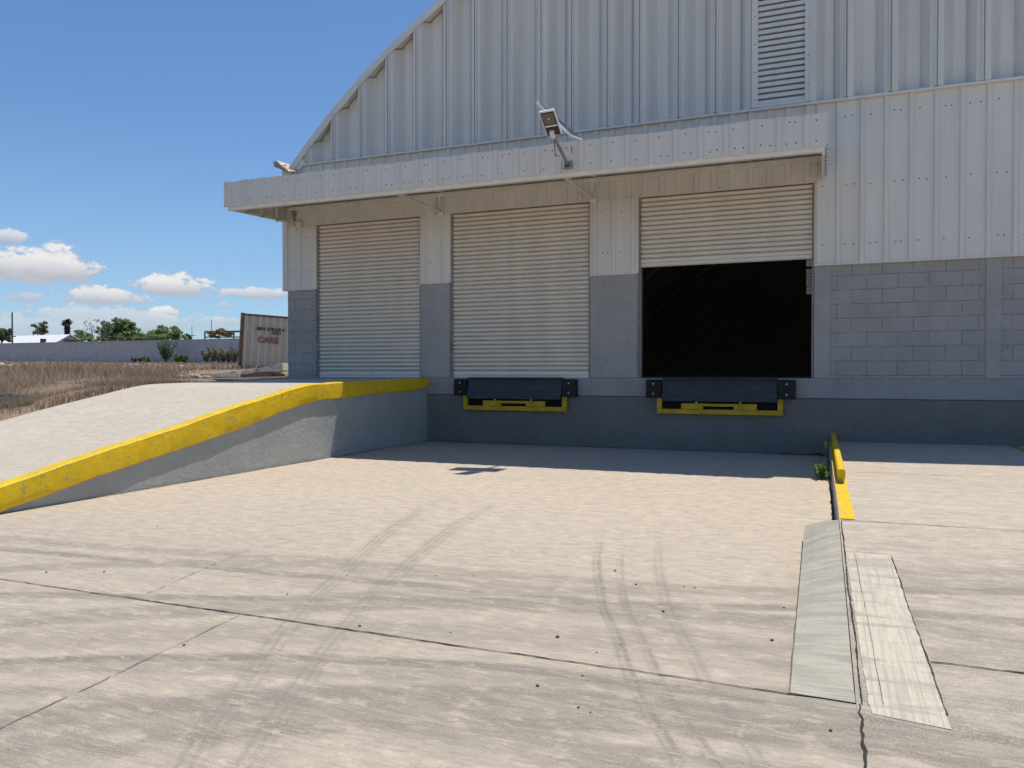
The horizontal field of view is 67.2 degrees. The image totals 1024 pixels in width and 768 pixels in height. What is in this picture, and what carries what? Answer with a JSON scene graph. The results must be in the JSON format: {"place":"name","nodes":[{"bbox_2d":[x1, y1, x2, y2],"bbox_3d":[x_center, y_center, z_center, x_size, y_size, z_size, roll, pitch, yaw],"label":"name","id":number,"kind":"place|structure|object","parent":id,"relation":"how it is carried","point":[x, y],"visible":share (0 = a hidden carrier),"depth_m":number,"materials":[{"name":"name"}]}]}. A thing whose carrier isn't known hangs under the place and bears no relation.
{"place":"outdoors","nodes":[
{"label":"outdoors","id":0,"kind":"place"},
{"bbox_2d":[0,357,287,420],"bbox_3d":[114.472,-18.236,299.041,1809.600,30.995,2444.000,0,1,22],"label":"ground","id":1,"kind":"structure","parent":0,"point":[52,388],"depth_m":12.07,"materials":[{"name":"brown plant"}]},
{"bbox_2d":[0,328,13,342],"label":"broadleaf tree","id":2,"kind":"object","parent":1,"relation":"on","point":[5,334],"visible":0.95,"depth_m":99.99,"materials":[{"name":"green plant"}]},
{"bbox_2d":[9,312,15,342],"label":"utility pole","id":3,"kind":"object","parent":1,"relation":"on","point":[11,336],"visible":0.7,"depth_m":91.92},
{"bbox_2d":[0,393,25,404],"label":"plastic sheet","id":4,"kind":"object","parent":1,"relation":"on","point":[10,396],"visible":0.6,"depth_m":11.02,"materials":[{"name":"grey plastic"}]},
{"bbox_2d":[30,321,48,334],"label":"broadleaf tree","id":5,"kind":"object","parent":1,"relation":"on","point":[42,329],"visible":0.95,"depth_m":134.88,"materials":[{"name":"green plant"}]},
{"bbox_2d":[0,334,83,342],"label":"white roofed shed","id":6,"kind":"structure","parent":1,"relation":"on","point":[45,338],"depth_m":107.85,"materials":[{"name":"metal"}]},
{"bbox_2d":[62,319,72,333],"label":"fan palm","id":7,"kind":"object","parent":1,"relation":"on","point":[66,323],"visible":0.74,"depth_m":127.68,"materials":[{"name":"green plant"}]},
{"bbox_2d":[73,330,101,340],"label":"round shrub","id":8,"kind":"object","parent":1,"relation":"on","point":[79,334],"visible":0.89,"depth_m":112.24,"materials":[{"name":"green plant"}]},
{"bbox_2d":[83,318,105,339],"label":"bare tree","id":9,"kind":"object","parent":1,"relation":"on","point":[102,336],"visible":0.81,"depth_m":117.50,"materials":[{"name":"grey plant"}]},
{"bbox_2d":[94,320,114,340],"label":"broadleaf tree","id":10,"kind":"object","parent":1,"relation":"on","point":[104,325],"visible":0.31,"depth_m":121.47,"materials":[{"name":"green plant"}]},
{"bbox_2d":[0,338,238,362],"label":"perimeter wall","id":11,"kind":"structure","parent":1,"relation":"on","point":[104,351],"depth_m":83.41,"materials":[{"name":"paint"}]},
{"bbox_2d":[103,317,140,340],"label":"broadleaf tree","id":12,"kind":"object","parent":1,"relation":"on","point":[123,329],"visible":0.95,"depth_m":119.12,"materials":[{"name":"green plant"}]},
{"bbox_2d":[143,356,151,362],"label":"green bush","id":13,"kind":"object","parent":1,"relation":"on","point":[146,359],"visible":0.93,"depth_m":78.67,"materials":[{"name":"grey plant"}]},
{"bbox_2d":[131,324,187,340],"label":"spreading tree","id":14,"kind":"object","parent":1,"relation":"on","point":[162,331],"visible":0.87,"depth_m":114.08,"materials":[{"name":"green plant"}]},
{"bbox_2d":[156,339,177,362],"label":"green shrub","id":15,"kind":"object","parent":1,"relation":"on","point":[166,352],"visible":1,"depth_m":77.51,"materials":[{"name":"green plant"}]},
{"bbox_2d":[173,353,179,361],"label":"green bush","id":16,"kind":"object","parent":1,"relation":"on","point":[176,359],"visible":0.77,"depth_m":76.55,"materials":[{"name":"green plant"}]},
{"bbox_2d":[178,355,188,362],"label":"green bush","id":17,"kind":"object","parent":1,"relation":"on","point":[183,358],"visible":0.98,"depth_m":76.16,"materials":[{"name":"green plant"}]},
{"bbox_2d":[200,350,209,362],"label":"dry weed plant","id":18,"kind":"object","parent":1,"relation":"on","point":[206,355],"visible":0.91,"depth_m":74.34,"materials":[{"name":"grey plant"}]},
{"bbox_2d":[207,347,218,362],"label":"dry weed plant","id":19,"kind":"object","parent":1,"relation":"on","point":[212,356],"visible":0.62,"depth_m":73.51,"materials":[{"name":"green plant"}]},
{"bbox_2d":[211,346,223,362],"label":"dry weed plant","id":20,"kind":"object","parent":1,"relation":"on","point":[216,355],"visible":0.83,"depth_m":72.76,"materials":[{"name":"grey plant"}]},
{"bbox_2d":[207,328,232,338],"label":"ochre bush","id":21,"kind":"object","parent":1,"relation":"on","point":[221,331],"visible":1,"depth_m":94.53,"materials":[{"name":"brown plant"}]},
{"bbox_2d":[204,331,239,338],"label":"steel frame","id":22,"kind":"object","parent":1,"relation":"on","point":[233,336],"visible":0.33,"depth_m":94.76,"materials":[{"name":"grey metal"}]},
{"bbox_2d":[218,350,225,361],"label":"dry weed plant","id":23,"kind":"object","parent":1,"relation":"on","point":[222,355],"visible":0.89,"depth_m":72.18,"materials":[{"name":"green plant"}]},
{"bbox_2d":[206,375,241,377],"bbox_3d":[-6.738,-0.178,17.759,1.219,0.058,0.120,0,1,24],"label":"board","id":24,"kind":"object","parent":1,"relation":"on","point":[233,376],"visible":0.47,"depth_m":17.56,"materials":[{"name":"grey wood"}]},
{"bbox_2d":[199,370,253,375],"bbox_3d":[-6.612,-0.235,17.760,1.598,0.180,0.130,0,1,18],"label":"board","id":25,"kind":"object","parent":1,"relation":"on","point":[247,372],"visible":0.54,"depth_m":17.55,"materials":[{"name":"grey wood"}]},
{"bbox_2d":[208,366,274,377],"bbox_3d":[-6.053,-0.281,17.600,1.980,0.309,0.130,0,1,15],"label":"board","id":26,"kind":"object","parent":25,"relation":"on","point":[264,369],"visible":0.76,"depth_m":17.47,"materials":[{"name":"grey wood"}]},
{"bbox_2d":[274,363,287,371],"bbox_3d":[-5.189,-0.365,17.350,0.262,0.209,0.200,0,1,25],"label":"wood block","id":27,"kind":"object","parent":26,"relation":"on","point":[281,367],"depth_m":17.27,"materials":[{"name":"beige wood"}]},
{"bbox_2d":[217,374,272,377],"bbox_3d":[-6.113,-0.183,17.599,1.502,0.080,0.100,0,1,19],"label":"board","id":28,"kind":"object","parent":25,"relation":"on","point":[260,375],"visible":0.66,"depth_m":17.42,"materials":[{"name":"grey wood"}]},
{"bbox_2d":[224,346,234,362],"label":"dry weed plant","id":29,"kind":"object","parent":1,"relation":"on","point":[227,356],"visible":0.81,"depth_m":71.40,"materials":[{"name":"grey plant"}]},
{"bbox_2d":[229,345,238,362],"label":"dry weed plant","id":30,"kind":"object","parent":1,"relation":"on","point":[234,359],"visible":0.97,"depth_m":70.87,"materials":[{"name":"green plant"}]},
{"bbox_2d":[238,313,287,368],"bbox_3d":[-11.054,-1.768,35.309,2.597,2.496,6.212,0,1,-17],"label":"shipping container","id":31,"kind":"object","parent":1,"relation":"on","point":[263,340],"visible":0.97,"depth_m":32.36,"materials":[{"name":"metal"}]},
{"bbox_2d":[254,371,281,373],"bbox_3d":[-5.944,-0.236,17.920,1.344,0.153,0.121,0,1,22],"label":"board","id":32,"kind":"object","parent":1,"relation":"on","point":[267,372],"visible":0.28,"depth_m":17.72,"materials":[{"name":"grey wood"}]},
{"bbox_3d":[-6.616,-0.195,18.079,1.403,0.055,0.163,0,1,22],"label":"board","id":33,"kind":"object","parent":1,"relation":"on","visible":0},
{"bbox_2d":[242,373,281,374],"bbox_3d":[-6.010,-0.208,17.919,1.466,0.099,0.120,0,1,20],"label":"board","id":34,"kind":"object","parent":33,"relation":"on","point":[264,373],"visible":0.33,"depth_m":17.75,"materials":[{"name":"grey wood"}]},
{"bbox_2d":[0,0,437,341],"label":"sky","id":35,"kind":"structure","parent":0,"point":[124,124],"materials":[{"name":"blue"}]},
{"bbox_2d":[0,441,1023,767],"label":"concrete yard","id":36,"kind":"structure","parent":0,"point":[262,593],"depth_m":3.82,"materials":[{"name":"beige concrete"}]},
{"bbox_2d":[0,377,428,513],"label":"loading ramp","id":37,"kind":"structure","parent":36,"relation":"on","point":[136,438],"depth_m":9.49,"materials":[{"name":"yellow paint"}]},
{"bbox_2d":[812,442,831,478],"bbox_3d":[3.607,0.888,8.938,0.267,0.451,0.481,0,1,22],"label":"weed","id":38,"kind":"object","parent":36,"relation":"on","point":[820,471],"visible":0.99,"depth_m":8.91,"materials":[{"name":"green plant"}]},
{"bbox_2d":[790,520,854,702],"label":"mortar ramp","id":39,"kind":"structure","parent":36,"relation":"on","point":[822,666],"depth_m":3.62,"materials":[{"name":"grey concrete"}]},
{"bbox_2d":[224,0,1023,455],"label":"warehouse","id":40,"kind":"structure","parent":0,"point":[820,202],"depth_m":12.32,"materials":[{"name":"paint"}]},
{"bbox_2d":[290,211,301,230],"bbox_3d":[-4.168,-3.152,14.818,0.253,0.403,0.110,0,1,22],"label":"bulb lamp","id":41,"kind":"object","parent":40,"relation":"attached to","point":[296,225],"visible":1,"depth_m":14.79,"materials":[{"name":"metal"}]},
{"bbox_2d":[315,217,420,376],"bbox_3d":[-2.689,-1.574,14.426,2.267,2.942,0.150,0,1,22],"label":"roller door","id":42,"kind":"structure","parent":40,"relation":"in","point":[368,293],"depth_m":14.40,"materials":[{"name":"paint"}]},
{"bbox_2d":[454,377,577,411],"bbox_3d":[0.079,0.170,13.335,2.250,0.570,0.404,0,1,22],"label":"dock leveller","id":43,"kind":"object","parent":40,"relation":"attached to","point":[516,393],"visible":1,"depth_m":13.18,"materials":[{"name":"black metal"}]},
{"bbox_2d":[449,203,589,377],"bbox_3d":[0.113,-1.559,13.306,2.582,2.942,0.150,0,1,22],"label":"roller door","id":44,"kind":"structure","parent":40,"relation":"in","point":[519,289],"depth_m":13.27,"materials":[{"name":"paint"}]},
{"bbox_2d":[536,101,581,168],"bbox_3d":[0.620,-3.503,10.605,0.600,0.858,0.936,0,1,22],"label":"solar lamp","id":45,"kind":"object","parent":40,"relation":"attached to","point":[553,124],"visible":1,"depth_m":10.38,"materials":[{"name":"beige metal"}]},
{"bbox_2d":[646,378,795,415],"bbox_3d":[3.250,0.187,12.067,2.250,0.570,0.404,0,1,22],"label":"dock leveller","id":46,"kind":"object","parent":40,"relation":"attached to","point":[737,396],"visible":1,"depth_m":11.92,"materials":[{"name":"black metal"}]},
{"bbox_2d":[637,183,813,377],"bbox_3d":[3.292,-1.557,12.056,2.663,2.912,0.156,0,1,21],"label":"roller door","id":47,"kind":"structure","parent":40,"relation":"in","point":[768,223],"depth_m":11.98,"materials":[{"name":"paint"}]},
{"bbox_2d":[829,442,1023,756],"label":"concrete apron","id":48,"kind":"object","parent":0,"point":[932,541],"visible":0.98,"depth_m":3.96,"materials":[{"name":"beige concrete"}]},
{"bbox_2d":[830,433,854,518],"bbox_3d":[3.548,0.843,8.389,0.094,0.163,6.510,0,1,22],"label":"wheel guide","id":49,"kind":"object","parent":48,"relation":"on","point":[845,506],"visible":0.96,"depth_m":7.07,"materials":[{"name":"yellow paint"}]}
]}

